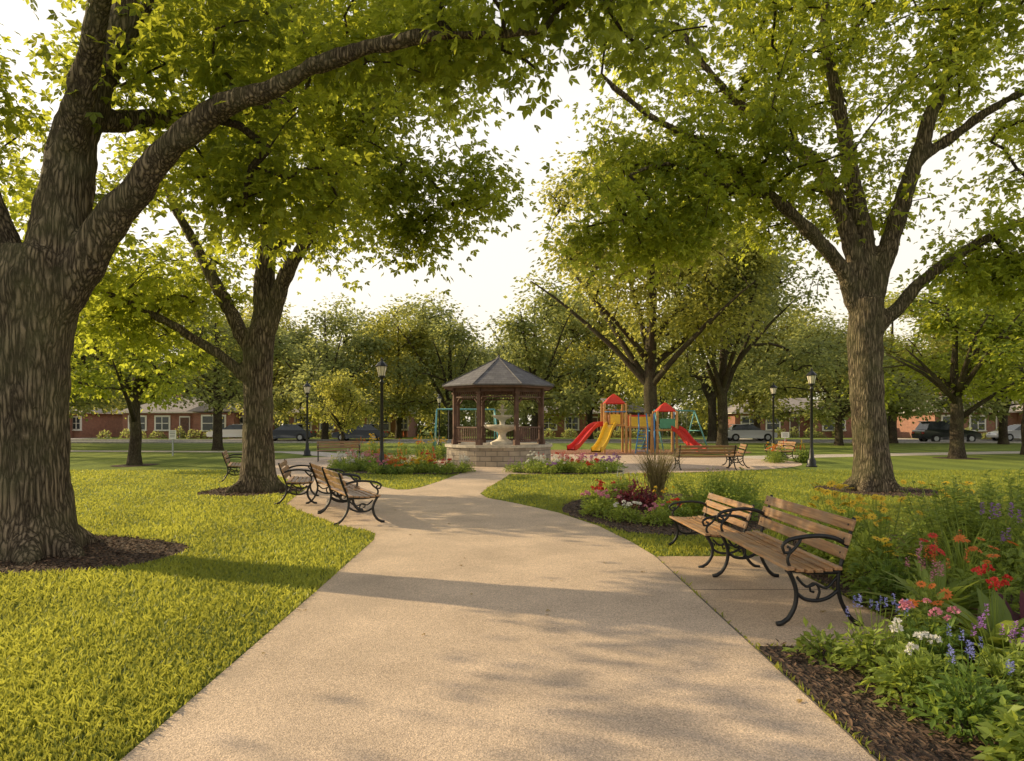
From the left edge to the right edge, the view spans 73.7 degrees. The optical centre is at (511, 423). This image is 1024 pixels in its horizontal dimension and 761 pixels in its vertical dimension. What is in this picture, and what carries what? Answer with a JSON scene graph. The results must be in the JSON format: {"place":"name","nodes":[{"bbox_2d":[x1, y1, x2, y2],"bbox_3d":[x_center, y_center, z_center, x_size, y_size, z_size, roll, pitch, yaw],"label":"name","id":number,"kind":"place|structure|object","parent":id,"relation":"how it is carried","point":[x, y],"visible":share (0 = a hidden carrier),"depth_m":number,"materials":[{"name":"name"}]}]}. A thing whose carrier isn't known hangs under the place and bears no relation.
{"place":"outdoors","nodes":[
{"label":"outdoors","id":0,"kind":"place"},
{"bbox_2d":[71,450,351,456],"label":"sidewalk","id":1,"kind":"structure","parent":0,"point":[325,454],"depth_m":36.77,"materials":[{"name":"concrete"}]},
{"bbox_2d":[120,468,875,760],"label":"path","id":2,"kind":"structure","parent":0,"point":[618,655],"depth_m":4.24,"materials":[{"name":"beige concrete"}]},
{"bbox_2d":[274,459,318,504],"bbox_3d":[-4.187,1.113,13.354,0.766,0.780,1.462,0,0,-14],"label":"park bench","id":3,"kind":"object","parent":2,"relation":"on","point":[293,480],"visible":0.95,"depth_m":12.75,"materials":[{"name":"brown wood"}]},
{"bbox_2d":[305,462,362,511],"bbox_3d":[-3.221,1.113,12.294,0.766,0.780,1.462,0,0,-25],"label":"park bench","id":4,"kind":"object","parent":2,"relation":"on","point":[317,472],"visible":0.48,"depth_m":12.44,"materials":[{"name":"brown wood"}]},
{"bbox_2d":[317,467,384,524],"bbox_3d":[-2.581,1.113,10.844,0.766,0.780,1.514,0,0,-25],"label":"park bench","id":5,"kind":"object","parent":2,"relation":"on","point":[357,492],"visible":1,"depth_m":10.42,"materials":[{"name":"brown wood"}]},
{"bbox_2d":[0,426,1023,760],"bbox_3d":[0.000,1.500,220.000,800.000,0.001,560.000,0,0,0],"label":"ground","id":6,"kind":"structure","parent":0,"point":[194,456],"depth_m":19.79,"materials":[{"name":"green plant"}]},
{"bbox_2d":[0,536,187,572],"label":"tree mulch ring","id":7,"kind":"object","parent":6,"relation":"on","point":[66,564],"visible":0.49,"depth_m":7.66,"materials":[{"name":"brown wood"}]},
{"bbox_2d":[69,413,122,437],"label":"walls","id":8,"kind":"structure","parent":6,"relation":"on","point":[96,424],"depth_m":75.12,"materials":[{"name":"red brick"}]},
{"bbox_2d":[69,344,141,421],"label":"park tree","id":9,"kind":"object","parent":6,"relation":"on","point":[79,403],"visible":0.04,"depth_m":50.90,"materials":[{"name":"green plant"}]},
{"bbox_2d":[70,261,165,402],"bbox_3d":[-21.337,-3.020,31.472,9.853,9.301,9.471,0,0,-6],"label":"park tree","id":10,"kind":"object","parent":6,"relation":"on","point":[88,365],"visible":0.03,"depth_m":28.78,"materials":[{"name":"green plant"}]},
{"bbox_2d":[70,263,232,465],"bbox_3d":[-13.653,-2.116,24.217,6.569,7.441,6.314,0,0,38],"label":"park tree","id":11,"kind":"object","parent":6,"relation":"on","point":[148,379],"visible":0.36,"depth_m":24.04,"materials":[{"name":"green plant"}]},
{"bbox_2d":[123,413,273,437],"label":"walls","id":12,"kind":"structure","parent":6,"relation":"on","point":[195,420],"depth_m":71.00,"materials":[{"name":"brick"}]},
{"bbox_2d":[118,412,274,436],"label":"white trim","id":13,"kind":"structure","parent":12,"relation":"attached to","point":[168,423],"depth_m":70.86,"materials":[{"name":"paint"}]},
{"bbox_2d":[129,416,242,429],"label":"windows","id":14,"kind":"structure","parent":13,"relation":"attached to","point":[207,419],"depth_m":70.89,"materials":[{"name":"grey glass"}]},
{"bbox_2d":[119,397,276,412],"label":"roof","id":15,"kind":"structure","parent":13,"relation":"on","point":[195,408],"depth_m":71.09,"materials":[{"name":"grey"}]},
{"bbox_2d":[110,286,308,450],"bbox_3d":[-16.849,-3.268,39.200,9.264,9.673,11.304,0,0,40],"label":"park tree","id":16,"kind":"object","parent":6,"relation":"on","point":[219,400],"visible":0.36,"depth_m":37.87,"materials":[{"name":"green plant"}]},
{"bbox_2d":[208,282,328,428],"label":"park tree","id":17,"kind":"object","parent":6,"relation":"on","point":[279,364],"visible":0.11,"depth_m":65.91,"materials":[{"name":"green plant"}]},
{"bbox_2d":[0,0,545,492],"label":"maple tree","id":18,"kind":"object","parent":6,"relation":"on","point":[144,298],"visible":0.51,"depth_m":14.58,"materials":[{"name":"green plant"}]},
{"bbox_2d":[303,368,373,443],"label":"tree","id":19,"kind":"object","parent":6,"relation":"on","point":[347,419],"visible":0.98,"depth_m":44.53,"materials":[{"name":"green plant"}]},
{"bbox_2d":[272,292,406,438],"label":"park tree","id":20,"kind":"object","parent":6,"relation":"on","point":[314,370],"visible":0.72,"depth_m":62.07,"materials":[{"name":"green plant"}]},
{"bbox_2d":[289,414,416,437],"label":"walls","id":21,"kind":"structure","parent":6,"relation":"on","point":[411,431],"depth_m":75.00,"materials":[{"name":"red brick"}]},
{"bbox_2d":[336,300,453,438],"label":"park tree","id":22,"kind":"object","parent":6,"relation":"on","point":[379,328],"visible":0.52,"depth_m":67.10,"materials":[{"name":"green plant"}]},
{"bbox_2d":[348,429,447,459],"bbox_3d":[-4.717,0.895,28.584,4.314,1.303,2.208,0,0,0],"label":"flower bed","id":23,"kind":"object","parent":6,"relation":"on","point":[439,452],"visible":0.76,"depth_m":28.50,"materials":[{"name":"green plant"}]},
{"bbox_2d":[0,0,803,565],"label":"maple tree","id":24,"kind":"object","parent":6,"relation":"on","point":[54,268],"visible":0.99,"depth_m":7.73,"materials":[{"name":"green plant"}]},
{"bbox_2d":[372,285,510,438],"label":"park tree","id":25,"kind":"object","parent":6,"relation":"on","point":[450,336],"visible":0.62,"depth_m":65.08,"materials":[{"name":"green plant"}]},
{"bbox_2d":[442,269,620,438],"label":"park tree","id":26,"kind":"object","parent":6,"relation":"on","point":[519,331],"visible":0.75,"depth_m":57.26,"materials":[{"name":"green plant"}]},
{"bbox_2d":[107,293,988,434],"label":"distant trees","id":27,"kind":"object","parent":6,"relation":"on","point":[679,401],"visible":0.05,"depth_m":90.47,"materials":[{"name":"green plant"}]},
{"bbox_2d":[96,426,1020,438],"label":"foundation shrubs","id":28,"kind":"object","parent":6,"relation":"on","point":[815,434],"visible":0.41,"depth_m":71.94,"materials":[{"name":"green plant"}]},
{"bbox_2d":[528,270,645,438],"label":"park tree","id":29,"kind":"object","parent":6,"relation":"on","point":[603,325],"visible":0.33,"depth_m":63.80,"materials":[{"name":"green plant"}]},
{"bbox_2d":[545,414,643,436],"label":"walls","id":30,"kind":"structure","parent":6,"relation":"on","point":[560,430],"depth_m":76.00,"materials":[{"name":"brick"}]},
{"bbox_2d":[273,396,935,436],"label":"distant hedge","id":31,"kind":"object","parent":6,"relation":"on","point":[471,422],"visible":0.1,"depth_m":82.94,"materials":[{"name":"green plant"}]},
{"bbox_2d":[551,449,750,454],"bbox_3d":[6.200,1.488,36.200,12.800,0.001,6.800,0,0,0],"label":"playground surface","id":32,"kind":"object","parent":6,"relation":"on","point":[610,451],"visible":0.38,"depth_m":35.33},
{"bbox_2d":[601,403,677,452],"bbox_3d":[6.625,0.213,35.700,3.860,2.550,1.410,0,0,0],"label":"playground structure","id":33,"kind":"object","parent":32,"relation":"on","point":[604,416],"visible":0.67,"depth_m":35.20,"materials":[{"name":"yellow wood"}]},
{"bbox_2d":[567,421,602,450],"bbox_3d":[3.784,0.603,34.980,2.387,1.470,0.662,0,0,-39],"label":"red slide","id":34,"kind":"object","parent":33,"relation":"attached to","point":[581,438],"visible":0.99,"depth_m":34.97,"materials":[{"name":"red plastic"}]},
{"bbox_2d":[591,421,615,451],"bbox_3d":[4.548,0.615,33.742,0.541,1.494,2.764,0,0,24],"label":"yellow slide","id":35,"kind":"object","parent":33,"relation":"attached to","point":[601,443],"visible":1,"depth_m":33.73,"materials":[{"name":"yellow plastic"}]},
{"bbox_2d":[602,394,675,425],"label":"red roofs","id":36,"kind":"structure","parent":33,"relation":"on","point":[616,399],"depth_m":35.33,"materials":[{"name":"red plastic"}]},
{"bbox_2d":[523,116,805,448],"bbox_3d":[8.757,-7.922,39.507,16.861,19.074,16.495,0,0,-14],"label":"park tree","id":37,"kind":"object","parent":6,"relation":"on","point":[649,377],"visible":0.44,"depth_m":38.84,"materials":[{"name":"green plant"}]},
{"bbox_2d":[562,493,789,534],"bbox_3d":[2.696,1.488,11.921,3.672,0.001,5.641,0,0,0],"label":"mulch bed","id":38,"kind":"object","parent":6,"relation":"on","point":[642,527],"visible":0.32,"depth_m":10.08,"materials":[{"name":"brown wood"}]},
{"bbox_2d":[578,489,622,517],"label":"pink flowers","id":39,"kind":"object","parent":38,"relation":"on","point":[598,508],"visible":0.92,"depth_m":11.02,"materials":[{"name":"green plant"}]},
{"bbox_2d":[604,500,644,523],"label":"white flowers","id":40,"kind":"object","parent":38,"relation":"on","point":[620,517],"visible":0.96,"depth_m":10.33,"materials":[{"name":"green plant"}]},
{"bbox_2d":[610,473,662,512],"bbox_3d":[2.148,1.187,11.892,1.018,0.669,1.176,0,0,0],"label":"burgundy plant","id":41,"kind":"object","parent":38,"relation":"on","point":[647,500],"visible":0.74,"depth_m":11.79,"materials":[{"name":"red plant"}]},
{"bbox_2d":[629,440,684,499],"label":"ornamental grass","id":42,"kind":"object","parent":38,"relation":"on","point":[658,476],"depth_m":13.31,"materials":[{"name":"brown plant"}]},
{"bbox_2d":[639,502,675,526],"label":"pink flowers","id":43,"kind":"object","parent":38,"relation":"on","point":[661,513],"visible":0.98,"depth_m":10.03,"materials":[{"name":"green plant"}]},
{"bbox_2d":[672,467,763,523],"bbox_3d":[3.148,1.089,10.485,1.349,0.828,1.608,0,0,17],"label":"green shrub","id":44,"kind":"object","parent":38,"relation":"on","point":[718,491],"visible":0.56,"depth_m":10.37,"materials":[{"name":"green plant"}]},
{"bbox_2d":[666,492,759,567],"bbox_3d":[2.233,1.173,7.742,0.651,0.666,1.376,0,0,-2],"label":"park bench","id":45,"kind":"object","parent":6,"relation":"on","point":[707,527],"visible":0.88,"depth_m":7.55,"materials":[{"name":"brown wood"}]},
{"bbox_2d":[640,281,803,441],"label":"park tree","id":46,"kind":"object","parent":6,"relation":"on","point":[712,419],"visible":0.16,"depth_m":57.61,"materials":[{"name":"green plant"}]},
{"bbox_2d":[622,221,846,444],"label":"park tree","id":47,"kind":"object","parent":6,"relation":"on","point":[721,381],"visible":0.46,"depth_m":42.33,"materials":[{"name":"green plant"}]},
{"bbox_2d":[674,287,835,438],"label":"park tree","id":48,"kind":"object","parent":6,"relation":"on","point":[752,404],"visible":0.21,"depth_m":62.50,"materials":[{"name":"green plant"}]},
{"bbox_2d":[655,556,878,760],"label":"path joints","id":49,"kind":"object","parent":6,"relation":"on","point":[843,729],"visible":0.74,"depth_m":4.64,"materials":[{"name":"concrete"}]},
{"bbox_2d":[658,556,894,645],"bbox_3d":[2.254,1.494,6.140,1.252,0.001,3.120,0,0,0],"label":"bench pad","id":50,"kind":"object","parent":6,"relation":"on","point":[753,616],"visible":0.67,"depth_m":5.74,"materials":[{"name":"concrete"}]},
{"bbox_2d":[712,495,863,625],"bbox_3d":[2.275,1.096,5.850,0.644,0.812,1.720,0,0,0],"label":"park bench","id":51,"kind":"object","parent":50,"relation":"on","point":[789,558],"visible":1,"depth_m":5.47,"materials":[{"name":"wood"}]},
{"bbox_2d":[717,414,851,437],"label":"walls","id":52,"kind":"structure","parent":6,"relation":"on","point":[803,427],"depth_m":75.00,"materials":[{"name":"brick"}]},
{"bbox_2d":[728,413,847,436],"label":"white trim","id":53,"kind":"structure","parent":52,"relation":"attached to","point":[779,423],"depth_m":74.89,"materials":[{"name":"paint"}]},
{"bbox_2d":[717,398,825,412],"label":"roof","id":54,"kind":"structure","parent":53,"relation":"on","point":[731,409],"depth_m":77.21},
{"bbox_2d":[806,367,816,466],"bbox_3d":[10.400,-0.230,23.700,0.382,3.459,0.382,0,0,-17],"label":"street lamp","id":55,"kind":"object","parent":6,"relation":"on","point":[811,375],"visible":0.99,"depth_m":23.65,"materials":[{"name":"black metal"}]},
{"bbox_2d":[737,308,945,445],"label":"park tree","id":56,"kind":"object","parent":6,"relation":"on","point":[836,408],"visible":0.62,"depth_m":46.40,"materials":[{"name":"green plant"}]},
{"bbox_2d":[814,485,937,496],"bbox_3d":[8.252,1.490,15.264,2.438,0.001,2.718,0,0,0],"label":"tree mulch ring","id":57,"kind":"object","parent":6,"relation":"on","point":[873,493],"visible":0.37,"depth_m":14.79,"materials":[{"name":"wood"}]},
{"bbox_2d":[521,0,1023,492],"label":"maple tree","id":58,"kind":"object","parent":57,"relation":"in","point":[721,178],"visible":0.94,"depth_m":14.88,"materials":[{"name":"green plant"}]},
{"bbox_2d":[791,284,984,443],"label":"park tree","id":59,"kind":"object","parent":6,"relation":"on","point":[892,424],"visible":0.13,"depth_m":51.26,"materials":[{"name":"green plant"}]},
{"bbox_2d":[757,534,1023,760],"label":"mulch bed","id":60,"kind":"object","parent":6,"relation":"on","point":[872,731],"visible":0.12,"depth_m":3.53,"materials":[{"name":"brown wood"}]},
{"bbox_2d":[0,484,1023,760],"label":"mulch chips","id":61,"kind":"object","parent":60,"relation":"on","point":[168,546],"visible":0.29,"depth_m":6.31,"materials":[{"name":"brown wood"}]},
{"bbox_2d":[782,617,853,664],"bbox_3d":[1.972,1.384,4.364,0.435,0.256,0.429,0,0,34],"label":"lime plant","id":62,"kind":"object","parent":60,"relation":"on","point":[828,644],"visible":0.9,"depth_m":4.34,"materials":[{"name":"green plant"}]},
{"bbox_2d":[799,480,889,566],"bbox_3d":[3.503,1.081,7.315,0.974,0.944,0.919,0,0,45],"label":"yellow coneflower","id":63,"kind":"object","parent":60,"relation":"on","point":[835,494],"visible":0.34,"depth_m":7.27,"materials":[{"name":"green plant"}]},
{"bbox_2d":[822,593,924,683],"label":"blue flowers","id":64,"kind":"object","parent":60,"relation":"on","point":[862,651],"visible":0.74,"depth_m":4.02,"materials":[{"name":"green plant"}]},
{"bbox_2d":[828,494,934,588],"bbox_3d":[3.411,1.099,6.404,0.975,0.852,0.997,0,0,39],"label":"yellow coneflower","id":65,"kind":"object","parent":60,"relation":"on","point":[857,546],"visible":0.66,"depth_m":6.34,"materials":[{"name":"green plant"}]},
{"bbox_2d":[845,536,920,610],"bbox_3d":[3.112,1.208,5.581,0.647,0.617,0.682,0,0,0],"label":"yellow coneflower","id":66,"kind":"object","parent":60,"relation":"on","point":[871,581],"visible":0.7,"depth_m":5.58,"materials":[{"name":"green plant"}]},
{"bbox_2d":[852,617,962,715],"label":"white flowers","id":67,"kind":"object","parent":60,"relation":"on","point":[902,666],"visible":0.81,"depth_m":3.60,"materials":[{"name":"green plant"}]},
{"bbox_2d":[892,541,953,645],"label":"pink flowers","id":68,"kind":"object","parent":60,"relation":"on","point":[925,591],"visible":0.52,"depth_m":4.51,"materials":[{"name":"green plant"}]},
{"bbox_2d":[850,530,1006,627],"bbox_3d":[3.048,1.123,4.939,0.921,0.734,1.027,0,0,-30],"label":"canna plant","id":69,"kind":"object","parent":60,"relation":"on","point":[957,588],"visible":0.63,"depth_m":4.91,"materials":[{"name":"green plant"}]},
{"bbox_2d":[898,532,962,609],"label":"red flowers","id":70,"kind":"object","parent":60,"relation":"on","point":[933,548],"visible":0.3,"depth_m":5.36,"materials":[{"name":"green plant"}]},
{"bbox_2d":[893,598,969,687],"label":"pink flowers","id":71,"kind":"object","parent":60,"relation":"on","point":[942,645],"visible":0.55,"depth_m":3.91,"materials":[{"name":"green plant"}]},
{"bbox_2d":[892,580,972,662],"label":"orange flowers","id":72,"kind":"object","parent":60,"relation":"on","point":[944,593],"visible":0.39,"depth_m":4.28,"materials":[{"name":"green plant"}]},
{"bbox_2d":[889,479,1002,559],"bbox_3d":[4.911,1.079,7.733,1.185,0.888,1.182,0,0,36],"label":"coneflower","id":73,"kind":"object","parent":60,"relation":"on","point":[902,481],"visible":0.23,"depth_m":7.76,"materials":[{"name":"yellow plant"}]},
{"bbox_2d":[900,624,1023,748],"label":"blue flowers","id":74,"kind":"object","parent":60,"relation":"on","point":[979,706],"visible":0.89,"depth_m":3.27,"materials":[{"name":"green plant"}]},
{"bbox_2d":[902,475,1023,594],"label":"tall perennial","id":75,"kind":"object","parent":60,"relation":"on","point":[975,518],"visible":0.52,"depth_m":6.03,"materials":[{"name":"green plant"}]},
{"bbox_2d":[910,563,1023,676],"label":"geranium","id":76,"kind":"object","parent":60,"relation":"on","point":[998,612],"visible":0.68,"depth_m":4.17,"materials":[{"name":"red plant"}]},
{"bbox_2d":[912,501,1021,596],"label":"ornamental grass","id":77,"kind":"object","parent":60,"relation":"on","point":[960,561],"depth_m":5.58,"materials":[{"name":"green plant"}]},
{"bbox_2d":[933,535,1020,613],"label":"orange flowers","id":78,"kind":"object","parent":60,"relation":"on","point":[982,580],"visible":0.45,"depth_m":4.97,"materials":[{"name":"green plant"}]},
{"bbox_2d":[953,604,1023,719],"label":"purple flowers","id":79,"kind":"object","parent":60,"relation":"on","point":[994,664],"visible":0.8,"depth_m":3.53,"materials":[{"name":"green plant"}]},
{"bbox_2d":[958,468,1023,577],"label":"tall perennial","id":80,"kind":"object","parent":60,"relation":"on","point":[1020,499],"visible":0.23,"depth_m":6.74,"materials":[{"name":"green plant"}]},
{"bbox_2d":[959,590,1023,641],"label":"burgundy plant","id":81,"kind":"object","parent":60,"relation":"on","point":[1016,616],"visible":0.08,"depth_m":4.54,"materials":[{"name":"plant"}]},
{"bbox_2d":[971,695,1023,760],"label":"plant","id":82,"kind":"object","parent":60,"relation":"on","point":[1012,742],"visible":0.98,"depth_m":2.98,"materials":[{"name":"green plant"}]},
{"bbox_2d":[972,502,1023,610],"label":"purple flowers","id":83,"kind":"object","parent":60,"relation":"on","point":[1019,568],"visible":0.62,"depth_m":5.15,"materials":[{"name":"green plant"}]},
{"bbox_2d":[834,278,1023,458],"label":"park tree","id":84,"kind":"object","parent":6,"relation":"on","point":[954,384],"visible":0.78,"depth_m":29.09,"materials":[{"name":"green plant"}]},
{"bbox_2d":[897,412,1022,438],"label":"walls","id":85,"kind":"structure","parent":6,"relation":"on","point":[906,428],"depth_m":67.70,"materials":[{"name":"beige brick"}]},
{"bbox_2d":[911,289,1022,443],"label":"park tree","id":86,"kind":"object","parent":6,"relation":"on","point":[1003,409],"visible":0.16,"depth_m":48.82,"materials":[{"name":"green plant"}]},
{"bbox_2d":[919,296,1023,454],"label":"park tree","id":87,"kind":"object","parent":6,"relation":"on","point":[948,358],"visible":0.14,"depth_m":33.95,"materials":[{"name":"green plant"}]},
{"bbox_2d":[0,0,1023,425],"label":"sky","id":88,"kind":"structure","parent":0,"point":[493,269],"materials":[{"name":"white"}]},
{"bbox_2d":[275,454,801,473],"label":"plaza","id":89,"kind":"structure","parent":0,"point":[695,464],"depth_m":25.62,"materials":[{"name":"beige concrete"}]},
{"bbox_2d":[316,441,360,461],"bbox_3d":[-6.946,1.094,27.387,1.720,0.812,0.766,0,0,-14],"label":"park bench","id":90,"kind":"object","parent":89,"relation":"on","point":[357,445],"visible":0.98,"depth_m":27.53,"materials":[{"name":"brown wood"}]},
{"bbox_2d":[332,467,464,473],"bbox_3d":[-3.876,1.486,22.002,5.581,0.001,3.377,0,0,26],"label":"mulch bed","id":91,"kind":"object","parent":89,"relation":"on","point":[365,472],"visible":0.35,"depth_m":20.81,"materials":[{"name":"soil"}]},
{"bbox_2d":[375,357,387,472],"bbox_3d":[-3.950,-0.265,20.700,0.390,3.530,0.390,0,0,0],"label":"street lamp","id":92,"kind":"object","parent":91,"relation":"on","point":[381,365],"visible":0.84,"depth_m":20.65,"materials":[{"name":"black metal"}]},
{"bbox_2d":[327,447,475,474],"bbox_3d":[-3.877,1.162,21.968,3.953,0.792,5.580,0,0,-36],"label":"flower bed","id":93,"kind":"object","parent":91,"relation":"on","point":[428,464],"visible":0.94,"depth_m":21.15,"materials":[{"name":"green plant"}]},
{"bbox_2d":[442,355,553,466],"bbox_3d":[-0.500,-0.548,25.600,4.089,4.080,4.089,0,0,0],"label":"gazebo","id":94,"kind":"object","parent":89,"relation":"on","point":[498,375],"visible":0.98,"depth_m":24.28,"materials":[{"name":"wood"}]},
{"bbox_2d":[484,404,520,444],"bbox_3d":[-0.350,0.020,24.750,1.344,1.470,1.344,0,0,0],"label":"fountain","id":95,"kind":"object","parent":94,"relation":"on","point":[502,429],"visible":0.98,"depth_m":24.48,"materials":[{"name":"stone"}]},
{"bbox_2d":[515,468,622,473],"bbox_3d":[1.746,1.486,21.546,3.508,0.001,2.755,0,0,0],"label":"mulch bed","id":96,"kind":"object","parent":89,"relation":"on","point":[568,472],"visible":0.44,"depth_m":20.81,"materials":[{"name":"soil"}]},
{"bbox_2d":[502,451,628,474],"bbox_3d":[1.756,1.205,21.456,3.504,0.679,3.256,0,0,26],"label":"flower bed","id":97,"kind":"object","parent":96,"relation":"on","point":[564,464],"visible":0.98,"depth_m":20.94,"materials":[{"name":"green plant"}]},
{"bbox_2d":[674,445,737,469],"bbox_3d":[6.332,1.094,22.419,1.978,0.812,0.766,0,0,-5],"label":"park bench","id":98,"kind":"object","parent":89,"relation":"on","point":[728,448],"visible":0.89,"depth_m":22.21,"materials":[{"name":"brown wood"}]},
{"bbox_2d":[761,439,815,462],"bbox_3d":[10.604,1.069,26.337,1.961,0.973,1.538,0,0,0],"label":"flower bed","id":99,"kind":"object","parent":89,"relation":"on","point":[778,457],"visible":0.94,"depth_m":26.13,"materials":[{"name":"green plant"}]},
{"bbox_2d":[71,441,1020,441],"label":"road","id":100,"kind":"structure","parent":0,"point":[491,441],"depth_m":57.52,"materials":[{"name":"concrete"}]},
{"bbox_2d":[273,424,316,440],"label":"parked car","id":101,"kind":"object","parent":100,"relation":"on","point":[297,432],"visible":0.64,"depth_m":58.45,"materials":[{"name":"grey paint"}]},
{"bbox_2d":[331,424,387,440],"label":"parked car","id":102,"kind":"object","parent":100,"relation":"on","point":[365,430],"visible":0.73,"depth_m":58.45,"materials":[{"name":"grey paint"}]},
{"bbox_2d":[71,439,1020,442],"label":"kerb","id":103,"kind":"structure","parent":100,"relation":"on","point":[493,440],"depth_m":60.52,"materials":[{"name":"concrete"}]},
{"bbox_2d":[728,424,777,440],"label":"parked car","id":104,"kind":"object","parent":100,"relation":"on","point":[736,432],"visible":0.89,"depth_m":58.44,"materials":[{"name":"white paint"}]},
{"bbox_2d":[911,421,981,441],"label":"parked car","id":105,"kind":"object","parent":100,"relation":"on","point":[932,431],"visible":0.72,"depth_m":53.40,"materials":[{"name":"grey paint"}]},
{"bbox_2d":[986,424,1020,440],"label":"parked car","id":106,"kind":"object","parent":100,"relation":"on","point":[1014,430],"visible":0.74,"depth_m":58.72,"materials":[{"name":"grey paint"}]},
{"bbox_2d":[736,451,1019,458],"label":"sidewalk","id":107,"kind":"structure","parent":0,"point":[894,454],"depth_m":33.18,"materials":[{"name":"concrete"}]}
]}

